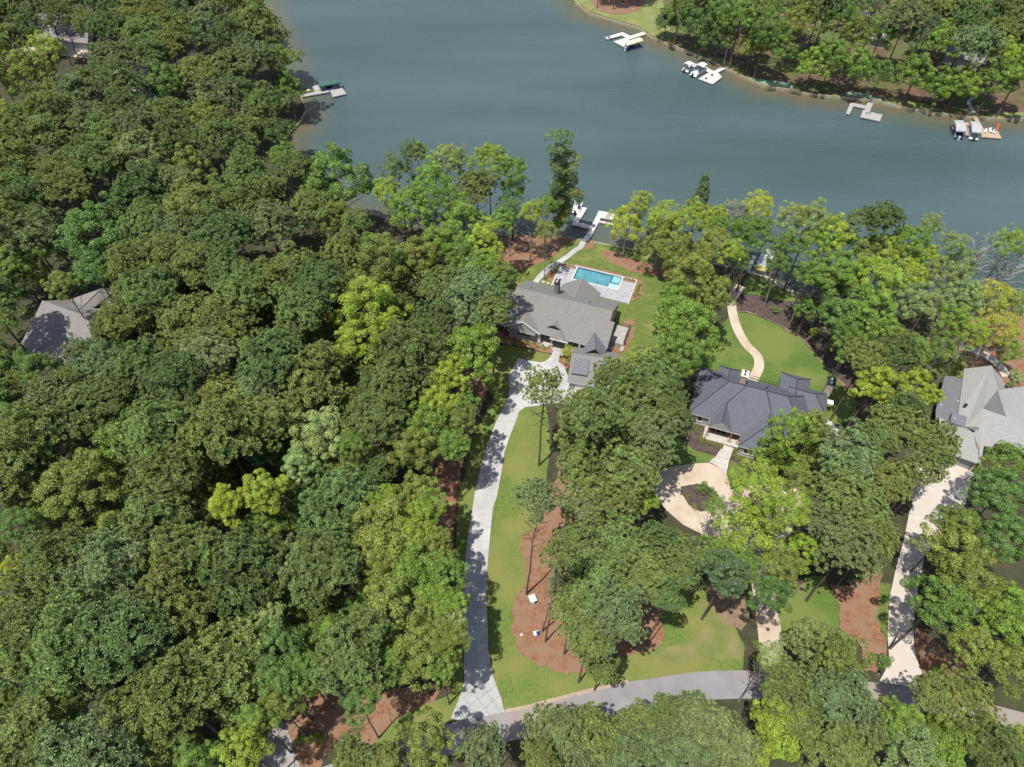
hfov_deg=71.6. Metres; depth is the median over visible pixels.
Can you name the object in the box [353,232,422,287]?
broadleaf tree
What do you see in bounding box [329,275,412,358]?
broadleaf tree
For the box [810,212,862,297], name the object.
broadleaf tree
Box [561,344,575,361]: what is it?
japanese maple
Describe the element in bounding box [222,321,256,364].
pine tree
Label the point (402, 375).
pine tree
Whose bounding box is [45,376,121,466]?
tree
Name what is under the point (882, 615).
strip lawn
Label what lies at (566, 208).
column tree
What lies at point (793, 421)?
broadleaf tree
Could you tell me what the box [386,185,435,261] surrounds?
broadleaf tree
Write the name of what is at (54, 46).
broadleaf tree
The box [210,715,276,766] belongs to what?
broadleaf tree
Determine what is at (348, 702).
broadleaf tree
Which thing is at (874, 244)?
broadleaf tree
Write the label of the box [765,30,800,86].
broadleaf tree
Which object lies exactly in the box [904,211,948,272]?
broadleaf tree
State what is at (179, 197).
pine tree
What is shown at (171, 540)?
pine tree
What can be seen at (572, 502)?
pine tree
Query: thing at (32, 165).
pine tree
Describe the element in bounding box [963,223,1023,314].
broadleaf tree
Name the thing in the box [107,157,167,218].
pine tree
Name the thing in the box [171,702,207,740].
broadleaf tree
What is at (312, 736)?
shrub
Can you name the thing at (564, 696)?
road shoulder
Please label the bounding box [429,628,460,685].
broadleaf tree
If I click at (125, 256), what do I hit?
pine tree
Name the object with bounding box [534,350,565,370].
front walk
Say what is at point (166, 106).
pine tree
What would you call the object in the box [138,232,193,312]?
pine tree
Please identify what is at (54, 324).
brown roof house
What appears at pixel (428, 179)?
broadleaf tree
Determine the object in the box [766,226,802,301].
broadleaf tree
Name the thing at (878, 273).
broadleaf tree
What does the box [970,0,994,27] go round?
broadleaf tree
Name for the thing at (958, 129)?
covered boat
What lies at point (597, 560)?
pine tree
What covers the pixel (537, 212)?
broadleaf tree
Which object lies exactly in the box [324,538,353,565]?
broadleaf tree
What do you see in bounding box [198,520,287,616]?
broadleaf tree
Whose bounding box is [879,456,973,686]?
long drive
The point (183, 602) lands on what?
broadleaf tree
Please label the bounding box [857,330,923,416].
pine tree
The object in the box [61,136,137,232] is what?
pine tree
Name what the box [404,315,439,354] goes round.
pine tree
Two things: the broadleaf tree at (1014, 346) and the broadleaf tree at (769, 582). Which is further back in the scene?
the broadleaf tree at (1014, 346)
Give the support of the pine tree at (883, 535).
on the island lawn at (822, 604)
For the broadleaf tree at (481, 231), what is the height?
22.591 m
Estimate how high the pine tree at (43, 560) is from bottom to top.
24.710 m
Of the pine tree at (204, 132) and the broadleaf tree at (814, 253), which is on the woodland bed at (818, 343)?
the broadleaf tree at (814, 253)
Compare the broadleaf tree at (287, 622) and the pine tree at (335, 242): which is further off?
the pine tree at (335, 242)
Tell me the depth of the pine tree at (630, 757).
85.49 m
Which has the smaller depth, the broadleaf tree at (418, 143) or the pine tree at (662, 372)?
the pine tree at (662, 372)
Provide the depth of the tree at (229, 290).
128.51 m
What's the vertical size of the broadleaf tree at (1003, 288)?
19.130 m
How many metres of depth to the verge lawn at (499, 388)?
126.73 m
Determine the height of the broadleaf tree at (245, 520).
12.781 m
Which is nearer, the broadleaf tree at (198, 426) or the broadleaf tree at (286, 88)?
the broadleaf tree at (198, 426)
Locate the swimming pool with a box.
[573,267,621,288]
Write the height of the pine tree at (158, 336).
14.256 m
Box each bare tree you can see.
[939,230,1009,316]
[971,241,1023,315]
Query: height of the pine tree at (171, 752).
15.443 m
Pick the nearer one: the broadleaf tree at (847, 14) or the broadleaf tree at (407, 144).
the broadleaf tree at (407, 144)
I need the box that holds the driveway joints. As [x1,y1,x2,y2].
[464,387,520,667]
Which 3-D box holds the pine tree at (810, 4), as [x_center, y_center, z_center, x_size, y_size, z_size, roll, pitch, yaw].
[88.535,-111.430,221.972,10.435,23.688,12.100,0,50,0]
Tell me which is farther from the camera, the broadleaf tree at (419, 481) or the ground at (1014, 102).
the ground at (1014, 102)
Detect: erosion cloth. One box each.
[747,77,793,88]
[836,92,881,100]
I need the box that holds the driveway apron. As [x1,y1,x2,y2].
[451,683,503,720]
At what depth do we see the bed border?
150.47 m
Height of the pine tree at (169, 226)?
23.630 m
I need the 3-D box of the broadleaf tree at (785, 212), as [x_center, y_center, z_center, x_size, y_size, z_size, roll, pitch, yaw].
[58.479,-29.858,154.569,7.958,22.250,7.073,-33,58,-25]
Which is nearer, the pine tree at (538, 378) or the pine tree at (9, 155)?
the pine tree at (538, 378)
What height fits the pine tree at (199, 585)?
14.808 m
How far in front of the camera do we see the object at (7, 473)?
108.27 m
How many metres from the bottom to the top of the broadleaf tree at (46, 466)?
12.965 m
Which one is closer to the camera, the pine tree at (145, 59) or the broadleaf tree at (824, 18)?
the pine tree at (145, 59)
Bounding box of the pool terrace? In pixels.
[551,262,636,304]
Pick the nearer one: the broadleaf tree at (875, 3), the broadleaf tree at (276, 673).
the broadleaf tree at (276, 673)
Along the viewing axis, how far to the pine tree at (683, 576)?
96.35 m
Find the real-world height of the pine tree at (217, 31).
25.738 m
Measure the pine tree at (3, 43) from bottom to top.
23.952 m
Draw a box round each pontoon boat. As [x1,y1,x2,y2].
[572,201,582,215]
[682,61,697,73]
[689,62,707,78]
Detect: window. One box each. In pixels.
[697,416,702,421]
[742,448,753,455]
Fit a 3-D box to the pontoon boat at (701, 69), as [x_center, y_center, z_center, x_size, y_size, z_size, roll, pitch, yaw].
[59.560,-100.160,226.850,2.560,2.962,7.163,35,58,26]
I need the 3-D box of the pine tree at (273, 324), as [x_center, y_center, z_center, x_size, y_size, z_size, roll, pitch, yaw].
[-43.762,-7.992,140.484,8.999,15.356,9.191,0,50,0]
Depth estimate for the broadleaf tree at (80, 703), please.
93.51 m
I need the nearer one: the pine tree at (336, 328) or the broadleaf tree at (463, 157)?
the pine tree at (336, 328)
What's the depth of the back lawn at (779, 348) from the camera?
148.04 m
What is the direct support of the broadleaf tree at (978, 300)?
on the side yard lawn at (957, 366)
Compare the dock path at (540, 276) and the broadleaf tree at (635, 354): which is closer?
the broadleaf tree at (635, 354)
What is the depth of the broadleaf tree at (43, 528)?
110.41 m
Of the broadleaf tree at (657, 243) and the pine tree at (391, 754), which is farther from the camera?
the broadleaf tree at (657, 243)
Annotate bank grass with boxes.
[709,58,739,68]
[882,98,940,110]
[980,112,1023,117]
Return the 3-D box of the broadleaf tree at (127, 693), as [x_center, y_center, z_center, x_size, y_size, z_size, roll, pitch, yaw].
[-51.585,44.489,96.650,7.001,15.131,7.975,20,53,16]
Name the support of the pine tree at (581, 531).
on the pine bed at (528, 618)
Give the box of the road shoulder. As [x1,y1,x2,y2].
[504,680,627,712]
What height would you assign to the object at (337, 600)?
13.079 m
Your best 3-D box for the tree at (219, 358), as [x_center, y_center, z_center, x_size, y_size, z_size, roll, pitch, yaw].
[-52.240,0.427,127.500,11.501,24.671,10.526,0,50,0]
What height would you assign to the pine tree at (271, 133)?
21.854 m
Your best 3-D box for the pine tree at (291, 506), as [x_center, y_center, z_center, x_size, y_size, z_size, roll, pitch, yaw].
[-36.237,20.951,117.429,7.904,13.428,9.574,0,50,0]
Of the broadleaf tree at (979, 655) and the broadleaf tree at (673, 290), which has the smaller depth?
the broadleaf tree at (979, 655)
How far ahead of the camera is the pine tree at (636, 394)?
113.54 m
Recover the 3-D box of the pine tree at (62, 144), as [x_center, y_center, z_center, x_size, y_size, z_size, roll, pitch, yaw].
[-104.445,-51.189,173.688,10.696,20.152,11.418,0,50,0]
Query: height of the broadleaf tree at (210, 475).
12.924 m
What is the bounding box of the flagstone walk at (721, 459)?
[709,445,733,474]
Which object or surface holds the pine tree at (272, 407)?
on the ground at (308, 240)
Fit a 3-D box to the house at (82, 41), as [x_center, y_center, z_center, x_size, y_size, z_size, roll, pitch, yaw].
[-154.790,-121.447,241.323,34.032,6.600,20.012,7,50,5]
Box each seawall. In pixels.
[284,97,306,140]
[567,237,735,268]
[574,1,1023,120]
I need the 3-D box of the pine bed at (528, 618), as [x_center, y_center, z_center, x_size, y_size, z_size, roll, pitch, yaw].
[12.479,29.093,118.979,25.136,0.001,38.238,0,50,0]
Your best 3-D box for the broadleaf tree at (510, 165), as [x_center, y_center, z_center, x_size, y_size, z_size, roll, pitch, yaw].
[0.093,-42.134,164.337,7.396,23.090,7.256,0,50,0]
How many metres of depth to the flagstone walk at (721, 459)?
131.67 m
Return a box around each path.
[533,239,586,282]
[727,284,763,381]
[823,419,852,441]
[942,340,1010,376]
[967,97,974,113]
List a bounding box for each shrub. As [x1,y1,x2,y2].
[292,734,303,742]
[302,734,309,744]
[307,732,315,741]
[313,732,320,744]
[316,734,326,743]
[696,481,713,494]
[709,489,718,498]
[751,641,761,650]
[752,655,759,666]
[771,306,782,312]
[808,327,821,335]
[875,653,894,668]
[930,664,946,676]
[1004,381,1017,387]
[1009,368,1023,382]
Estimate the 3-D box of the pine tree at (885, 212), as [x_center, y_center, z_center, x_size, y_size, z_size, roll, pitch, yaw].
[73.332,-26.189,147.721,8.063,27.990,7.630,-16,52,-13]
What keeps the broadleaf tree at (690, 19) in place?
on the ground at (1014, 102)
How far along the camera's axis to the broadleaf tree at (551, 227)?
152.40 m
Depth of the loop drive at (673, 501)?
125.08 m
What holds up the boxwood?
on the corner bed at (732, 458)
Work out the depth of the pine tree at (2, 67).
185.75 m
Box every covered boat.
[318,79,340,90]
[624,37,642,51]
[950,120,965,140]
[966,121,981,141]
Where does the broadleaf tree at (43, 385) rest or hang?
on the ground at (308, 240)
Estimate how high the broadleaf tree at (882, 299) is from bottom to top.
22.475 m
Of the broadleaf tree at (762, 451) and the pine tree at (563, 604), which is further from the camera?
the broadleaf tree at (762, 451)
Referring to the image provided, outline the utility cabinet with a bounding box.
[528,594,537,604]
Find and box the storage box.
[533,630,539,635]
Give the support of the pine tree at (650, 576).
on the pine bed at (528, 618)
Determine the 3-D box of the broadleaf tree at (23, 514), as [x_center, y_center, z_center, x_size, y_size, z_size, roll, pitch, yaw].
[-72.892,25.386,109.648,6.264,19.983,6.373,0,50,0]
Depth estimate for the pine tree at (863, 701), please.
84.49 m
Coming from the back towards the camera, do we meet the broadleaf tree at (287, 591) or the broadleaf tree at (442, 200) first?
the broadleaf tree at (442, 200)
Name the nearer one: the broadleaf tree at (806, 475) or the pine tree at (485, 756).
the pine tree at (485, 756)
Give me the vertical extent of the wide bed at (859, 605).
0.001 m
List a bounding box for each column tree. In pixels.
[544,128,578,244]
[550,149,584,242]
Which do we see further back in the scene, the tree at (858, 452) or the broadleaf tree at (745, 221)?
the broadleaf tree at (745, 221)
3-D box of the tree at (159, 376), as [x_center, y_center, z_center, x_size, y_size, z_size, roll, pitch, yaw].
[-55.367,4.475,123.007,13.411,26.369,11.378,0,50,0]
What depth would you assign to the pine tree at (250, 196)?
150.50 m
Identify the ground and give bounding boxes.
[0,0,1023,766]
[573,0,1023,120]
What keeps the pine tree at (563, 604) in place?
on the pine bed at (528, 618)
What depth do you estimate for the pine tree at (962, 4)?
213.31 m
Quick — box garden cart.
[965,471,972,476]
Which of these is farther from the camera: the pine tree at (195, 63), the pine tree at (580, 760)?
the pine tree at (195, 63)
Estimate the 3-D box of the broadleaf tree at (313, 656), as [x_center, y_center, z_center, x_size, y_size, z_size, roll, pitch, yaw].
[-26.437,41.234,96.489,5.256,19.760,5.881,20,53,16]
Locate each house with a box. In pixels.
[17,288,136,393]
[20,13,92,50]
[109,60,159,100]
[496,278,629,393]
[689,365,835,463]
[853,11,887,48]
[935,365,1023,470]
[942,32,988,70]
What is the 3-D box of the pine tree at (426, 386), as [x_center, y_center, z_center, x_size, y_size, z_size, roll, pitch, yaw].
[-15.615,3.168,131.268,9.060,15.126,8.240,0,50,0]
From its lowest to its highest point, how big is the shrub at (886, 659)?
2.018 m
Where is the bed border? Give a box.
[736,310,844,384]
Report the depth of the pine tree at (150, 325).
136.74 m
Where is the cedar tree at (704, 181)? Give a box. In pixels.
[685,172,710,230]
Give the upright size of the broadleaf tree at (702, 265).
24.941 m
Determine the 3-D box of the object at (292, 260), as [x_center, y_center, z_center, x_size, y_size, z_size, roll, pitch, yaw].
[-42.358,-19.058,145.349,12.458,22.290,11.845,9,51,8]
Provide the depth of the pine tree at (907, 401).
115.02 m
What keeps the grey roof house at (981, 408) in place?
on the ground at (308, 240)
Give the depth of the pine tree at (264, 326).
137.64 m
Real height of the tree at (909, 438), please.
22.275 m
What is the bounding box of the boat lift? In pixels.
[754,252,767,272]
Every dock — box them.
[300,85,345,97]
[571,207,614,240]
[605,31,645,46]
[699,67,725,84]
[746,249,774,272]
[845,100,881,121]
[965,117,1001,139]
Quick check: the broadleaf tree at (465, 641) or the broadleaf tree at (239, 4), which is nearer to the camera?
the broadleaf tree at (465, 641)
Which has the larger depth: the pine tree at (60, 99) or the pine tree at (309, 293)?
the pine tree at (60, 99)
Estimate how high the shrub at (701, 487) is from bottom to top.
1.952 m
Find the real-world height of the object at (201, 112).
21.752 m
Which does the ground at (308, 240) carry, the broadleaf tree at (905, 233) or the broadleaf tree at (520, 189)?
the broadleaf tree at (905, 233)
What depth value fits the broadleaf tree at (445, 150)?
157.99 m
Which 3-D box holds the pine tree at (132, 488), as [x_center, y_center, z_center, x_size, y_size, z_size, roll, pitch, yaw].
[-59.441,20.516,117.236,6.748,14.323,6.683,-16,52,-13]
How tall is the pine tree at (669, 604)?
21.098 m
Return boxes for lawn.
[375,351,522,743]
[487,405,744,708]
[490,345,550,362]
[501,238,693,367]
[573,0,677,40]
[654,600,743,664]
[660,437,715,469]
[692,312,856,423]
[727,460,745,478]
[741,274,817,304]
[779,575,839,637]
[876,582,891,641]
[914,344,967,377]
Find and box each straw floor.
[278,683,439,766]
[431,360,487,555]
[914,629,971,681]
[926,312,1023,388]
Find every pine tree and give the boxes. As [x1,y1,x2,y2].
[0,0,11,55]
[0,22,35,96]
[0,34,19,112]
[0,53,11,98]
[0,102,57,205]
[0,133,5,184]
[0,135,55,231]
[0,168,39,252]
[0,190,44,292]
[0,204,69,294]
[0,274,37,364]
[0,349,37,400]
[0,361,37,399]
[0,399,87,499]
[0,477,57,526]
[0,524,96,603]
[0,538,26,586]
[0,593,87,682]
[0,651,26,707]
[0,682,76,766]
[1,0,42,58]
[1,166,68,261]
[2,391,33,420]
[3,262,38,306]
[4,4,55,81]
[12,112,80,207]
[13,86,77,132]
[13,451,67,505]
[19,152,73,221]
[21,0,72,65]
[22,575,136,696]
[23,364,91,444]
[32,696,154,766]
[33,155,106,245]
[41,0,84,68]
[44,133,102,208]
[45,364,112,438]
[49,71,101,136]
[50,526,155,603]
[51,97,114,180]
[52,514,92,551]
[57,0,105,55]
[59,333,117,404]
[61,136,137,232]
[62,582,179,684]
[69,63,117,131]
[70,6,103,60]
[83,9,129,63]
[83,36,125,68]
[84,0,127,59]
[84,108,145,197]
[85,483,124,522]
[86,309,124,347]
[92,62,150,140]
[92,665,142,704]
[96,238,170,304]
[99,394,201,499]
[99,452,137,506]
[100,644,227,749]
[101,81,150,125]
[105,37,143,70]
[107,103,162,161]
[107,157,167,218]
[108,0,151,65]
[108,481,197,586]
[111,15,164,92]
[111,129,167,202]
[111,323,145,350]
[114,197,170,243]
[116,263,178,320]
[117,0,157,58]
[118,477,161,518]
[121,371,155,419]
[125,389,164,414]
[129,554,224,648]
[130,37,170,73]
[133,0,175,70]
[135,520,225,600]
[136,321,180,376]
[137,719,201,766]
[138,163,201,239]
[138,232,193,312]
[138,301,168,337]
[140,95,196,180]
[142,209,199,249]
[147,27,193,105]
[149,112,200,170]
[149,275,193,317]
[150,0,180,8]
[150,8,193,84]
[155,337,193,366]
[162,175,231,231]
[164,233,223,330]
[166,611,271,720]
[173,52,216,86]
[175,0,206,44]
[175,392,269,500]
[180,198,256,260]
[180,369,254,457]
[187,0,224,75]
[187,75,241,112]
[189,272,224,318]
[189,291,212,312]
[191,110,252,211]
[196,562,244,601]
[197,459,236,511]
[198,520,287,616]
[200,0,233,45]
[200,240,263,294]
[203,46,250,111]
[207,13,256,88]
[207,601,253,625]
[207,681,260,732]
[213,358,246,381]
[215,9,257,82]
[215,107,273,152]
[218,137,279,193]
[220,76,257,148]
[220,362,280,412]
[221,170,291,252]
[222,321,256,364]
[225,30,280,120]
[229,310,259,326]
[232,0,290,88]
[233,197,312,251]
[236,324,305,409]
[236,391,305,479]
[241,79,296,159]
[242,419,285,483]
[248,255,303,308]
[248,322,277,354]
[257,118,296,192]
[257,301,285,353]
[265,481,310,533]
[268,316,306,347]
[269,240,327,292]
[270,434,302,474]
[272,281,331,341]
[272,338,348,435]
[274,149,314,234]
[276,526,362,607]
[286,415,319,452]
[289,188,330,259]
[291,256,349,310]
[296,462,384,554]
[297,289,325,306]
[301,321,337,349]
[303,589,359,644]
[306,606,395,699]
[311,302,341,328]
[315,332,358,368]
[319,228,362,318]
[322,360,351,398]
[325,325,356,344]
[331,291,365,337]
[332,727,379,766]
[339,202,372,290]
[339,389,410,480]
[343,358,381,392]
[353,374,389,427]
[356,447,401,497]
[359,316,450,391]
[360,352,435,439]
[368,740,405,766]
[376,293,419,320]
[385,537,425,582]
[387,276,416,300]
[389,261,413,295]
[399,393,435,430]
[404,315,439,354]
[407,367,449,410]
[410,257,438,302]
[410,271,439,300]
[411,299,452,339]
[416,264,471,331]
[434,256,505,360]
[442,326,476,366]
[454,167,501,248]
[455,720,510,766]
[468,285,514,374]
[511,477,563,594]
[516,700,589,766]
[518,364,567,465]
[519,737,561,766]
[538,530,584,642]
[541,573,566,631]
[548,739,599,766]
[549,543,633,615]
[549,582,593,654]
[552,518,611,575]
[553,407,636,473]
[553,700,623,766]
[555,438,610,517]
[555,609,616,682]
[556,387,627,498]
[558,409,570,477]
[558,480,600,525]
[565,387,593,409]
[572,387,626,470]
[575,575,650,661]
[579,472,641,527]
[580,648,620,690]
[584,355,639,442]
[585,435,662,523]
[594,507,649,571]
[597,713,653,766]
[603,560,646,612]
[606,372,673,446]
[615,697,659,748]
[618,547,679,605]
[620,345,680,398]
[622,410,686,488]
[633,519,676,569]
[641,707,689,766]
[644,394,696,469]
[646,577,686,646]
[647,376,689,458]
[647,525,698,599]
[648,692,687,730]
[654,8,677,38]
[656,555,702,625]
[660,729,720,766]
[668,696,745,766]
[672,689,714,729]
[710,722,763,766]
[742,0,780,65]
[749,654,820,728]
[769,704,826,758]
[783,498,849,577]
[784,0,820,64]
[798,713,879,766]
[799,656,887,740]
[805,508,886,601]
[811,0,853,55]
[819,713,895,766]
[823,207,875,301]
[823,483,894,565]
[829,335,889,420]
[829,518,900,593]
[841,416,897,463]
[842,199,907,298]
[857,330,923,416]
[880,0,935,63]
[886,445,955,520]
[887,386,930,429]
[888,449,948,512]
[895,671,965,719]
[908,661,1006,739]
[917,0,959,54]
[930,0,986,65]
[947,21,1008,105]
[948,3,1000,75]
[952,709,1023,766]
[968,15,1023,94]
[988,0,1023,26]
[990,4,1023,84]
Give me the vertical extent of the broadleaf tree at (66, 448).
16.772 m
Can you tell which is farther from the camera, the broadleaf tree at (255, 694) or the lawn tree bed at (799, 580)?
the lawn tree bed at (799, 580)
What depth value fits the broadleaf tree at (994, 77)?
200.54 m
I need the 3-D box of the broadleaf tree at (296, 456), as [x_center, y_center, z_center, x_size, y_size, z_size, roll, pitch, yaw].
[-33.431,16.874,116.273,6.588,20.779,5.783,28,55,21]
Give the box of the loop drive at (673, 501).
[653,463,824,673]
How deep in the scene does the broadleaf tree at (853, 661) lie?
87.92 m
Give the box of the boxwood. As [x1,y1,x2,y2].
[732,451,740,459]
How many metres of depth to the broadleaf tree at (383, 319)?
130.15 m
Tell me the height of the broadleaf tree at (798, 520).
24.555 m
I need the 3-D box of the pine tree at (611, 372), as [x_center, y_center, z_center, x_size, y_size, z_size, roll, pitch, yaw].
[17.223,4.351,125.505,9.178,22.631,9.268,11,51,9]
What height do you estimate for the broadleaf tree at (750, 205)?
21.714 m
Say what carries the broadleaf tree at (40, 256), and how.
on the ground at (308, 240)
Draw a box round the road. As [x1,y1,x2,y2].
[324,670,1023,766]
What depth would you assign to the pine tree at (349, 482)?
103.30 m
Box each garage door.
[575,384,586,390]
[955,457,972,468]
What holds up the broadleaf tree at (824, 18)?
on the ground at (1014, 102)
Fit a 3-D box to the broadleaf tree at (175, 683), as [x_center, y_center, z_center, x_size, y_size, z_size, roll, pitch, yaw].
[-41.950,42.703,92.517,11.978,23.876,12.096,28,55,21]
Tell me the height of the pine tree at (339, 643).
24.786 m
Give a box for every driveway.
[262,722,299,766]
[463,358,575,687]
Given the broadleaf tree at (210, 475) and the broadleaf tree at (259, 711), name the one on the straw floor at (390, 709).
the broadleaf tree at (259, 711)
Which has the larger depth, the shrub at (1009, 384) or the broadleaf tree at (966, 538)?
the shrub at (1009, 384)
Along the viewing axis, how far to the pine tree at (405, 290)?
145.34 m
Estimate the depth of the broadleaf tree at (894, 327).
128.46 m
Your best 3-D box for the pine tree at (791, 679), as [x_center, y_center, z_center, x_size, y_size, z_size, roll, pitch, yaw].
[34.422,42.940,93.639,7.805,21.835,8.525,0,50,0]
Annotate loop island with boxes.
[681,484,713,510]
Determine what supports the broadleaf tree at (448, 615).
on the verge lawn at (499, 388)
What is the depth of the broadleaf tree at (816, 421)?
115.19 m
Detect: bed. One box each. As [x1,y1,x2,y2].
[478,331,552,352]
[490,234,573,274]
[511,462,663,674]
[546,263,560,282]
[559,354,571,368]
[564,262,637,280]
[585,240,593,248]
[592,0,644,13]
[601,251,668,276]
[610,318,635,352]
[631,277,643,300]
[677,425,734,455]
[707,587,749,630]
[730,452,755,471]
[736,293,852,389]
[791,578,803,591]
[830,571,886,671]
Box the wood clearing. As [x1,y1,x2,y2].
[17,37,93,57]
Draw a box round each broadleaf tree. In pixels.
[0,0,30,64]
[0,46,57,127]
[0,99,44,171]
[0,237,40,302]
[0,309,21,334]
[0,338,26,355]
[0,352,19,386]
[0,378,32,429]
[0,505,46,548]
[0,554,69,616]
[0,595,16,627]
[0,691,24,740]
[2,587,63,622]
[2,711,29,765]
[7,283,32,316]
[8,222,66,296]
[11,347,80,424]
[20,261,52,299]
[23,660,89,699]
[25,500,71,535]
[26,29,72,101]
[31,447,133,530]
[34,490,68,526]
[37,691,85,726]
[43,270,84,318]
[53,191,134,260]
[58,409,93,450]
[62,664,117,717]
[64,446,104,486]
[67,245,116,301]
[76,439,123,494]
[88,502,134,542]
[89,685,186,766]
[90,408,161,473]
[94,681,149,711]
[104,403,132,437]
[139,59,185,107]
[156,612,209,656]
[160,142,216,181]
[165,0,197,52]
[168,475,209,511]
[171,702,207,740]
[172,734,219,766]
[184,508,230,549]
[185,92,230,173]
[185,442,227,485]
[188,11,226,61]
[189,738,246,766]
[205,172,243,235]
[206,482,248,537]
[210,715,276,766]
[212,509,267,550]
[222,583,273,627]
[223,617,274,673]
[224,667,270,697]
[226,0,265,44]
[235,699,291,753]
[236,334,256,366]
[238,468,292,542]
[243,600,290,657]
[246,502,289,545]
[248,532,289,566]
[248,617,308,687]
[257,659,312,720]
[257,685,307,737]
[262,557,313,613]
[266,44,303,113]
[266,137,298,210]
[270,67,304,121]
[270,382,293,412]
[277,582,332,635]
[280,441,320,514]
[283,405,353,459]
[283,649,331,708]
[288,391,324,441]
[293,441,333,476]
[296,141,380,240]
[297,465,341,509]
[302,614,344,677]
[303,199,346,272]
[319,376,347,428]
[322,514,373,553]
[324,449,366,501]
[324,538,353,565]
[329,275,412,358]
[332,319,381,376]
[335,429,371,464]
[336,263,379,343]
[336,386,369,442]
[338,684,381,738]
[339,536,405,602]
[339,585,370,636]
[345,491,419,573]
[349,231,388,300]
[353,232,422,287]
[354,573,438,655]
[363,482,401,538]
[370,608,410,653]
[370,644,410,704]
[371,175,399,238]
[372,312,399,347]
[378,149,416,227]
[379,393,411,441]
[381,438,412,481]
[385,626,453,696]
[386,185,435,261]
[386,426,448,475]
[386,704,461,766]
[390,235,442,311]
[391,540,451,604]
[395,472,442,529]
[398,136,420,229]
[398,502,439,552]
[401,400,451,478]
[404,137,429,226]
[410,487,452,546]
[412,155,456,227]
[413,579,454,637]
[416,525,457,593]
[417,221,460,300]
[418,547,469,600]
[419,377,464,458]
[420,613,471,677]
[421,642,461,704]
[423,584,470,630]
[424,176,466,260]
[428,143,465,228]
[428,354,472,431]
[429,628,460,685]
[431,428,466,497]
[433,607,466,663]
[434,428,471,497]
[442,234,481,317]
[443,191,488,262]
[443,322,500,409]
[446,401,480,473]
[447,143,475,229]
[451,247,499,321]
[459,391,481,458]
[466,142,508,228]
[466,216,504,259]
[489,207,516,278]
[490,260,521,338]
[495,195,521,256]
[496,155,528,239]
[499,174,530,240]
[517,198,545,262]
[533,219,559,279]
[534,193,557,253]
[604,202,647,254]
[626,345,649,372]
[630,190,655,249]
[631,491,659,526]
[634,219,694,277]
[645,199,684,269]
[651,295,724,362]
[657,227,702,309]
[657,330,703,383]
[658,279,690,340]
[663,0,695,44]
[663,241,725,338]
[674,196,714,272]
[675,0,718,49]
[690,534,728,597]
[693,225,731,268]
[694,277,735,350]
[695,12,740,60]
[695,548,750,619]
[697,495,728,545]
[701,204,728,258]
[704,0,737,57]
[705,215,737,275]
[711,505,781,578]
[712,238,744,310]
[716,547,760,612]
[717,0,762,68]
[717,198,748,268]
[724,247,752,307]
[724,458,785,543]
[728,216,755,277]
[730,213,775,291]
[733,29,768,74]
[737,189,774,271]
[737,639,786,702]
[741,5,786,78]
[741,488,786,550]
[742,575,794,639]
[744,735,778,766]
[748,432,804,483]
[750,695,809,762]
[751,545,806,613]
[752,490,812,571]
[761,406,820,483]
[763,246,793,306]
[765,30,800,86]
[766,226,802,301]
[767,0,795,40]
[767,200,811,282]
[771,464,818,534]
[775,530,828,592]
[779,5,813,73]
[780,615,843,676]
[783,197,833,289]
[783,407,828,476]
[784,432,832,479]
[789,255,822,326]
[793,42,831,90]
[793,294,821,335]
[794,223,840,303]
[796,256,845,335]
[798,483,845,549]
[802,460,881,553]
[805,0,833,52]
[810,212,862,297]
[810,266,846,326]
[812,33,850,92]
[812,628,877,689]
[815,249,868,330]
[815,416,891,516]
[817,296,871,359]
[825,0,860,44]
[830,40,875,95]
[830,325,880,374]
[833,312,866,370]
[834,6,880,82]
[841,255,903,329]
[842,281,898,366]
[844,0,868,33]
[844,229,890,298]
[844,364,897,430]
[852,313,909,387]
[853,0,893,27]
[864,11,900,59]
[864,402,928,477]
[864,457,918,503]
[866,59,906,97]
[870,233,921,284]
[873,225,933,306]
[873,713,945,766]
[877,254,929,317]
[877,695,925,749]
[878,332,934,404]
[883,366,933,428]
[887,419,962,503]
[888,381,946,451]
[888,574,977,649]
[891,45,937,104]
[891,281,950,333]
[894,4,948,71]
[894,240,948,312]
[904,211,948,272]
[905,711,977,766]
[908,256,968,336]
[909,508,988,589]
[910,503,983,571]
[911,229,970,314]
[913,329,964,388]
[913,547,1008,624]
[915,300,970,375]
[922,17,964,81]
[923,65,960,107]
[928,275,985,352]
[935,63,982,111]
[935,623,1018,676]
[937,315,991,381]
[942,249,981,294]
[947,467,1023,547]
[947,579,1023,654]
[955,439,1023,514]
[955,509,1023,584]
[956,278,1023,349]
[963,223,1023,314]
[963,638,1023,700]
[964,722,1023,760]
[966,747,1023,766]
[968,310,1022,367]
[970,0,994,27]
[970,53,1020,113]
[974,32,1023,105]
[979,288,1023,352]
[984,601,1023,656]
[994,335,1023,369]
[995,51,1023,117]
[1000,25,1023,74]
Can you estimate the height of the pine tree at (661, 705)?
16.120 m
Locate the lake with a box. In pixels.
[263,0,1023,315]

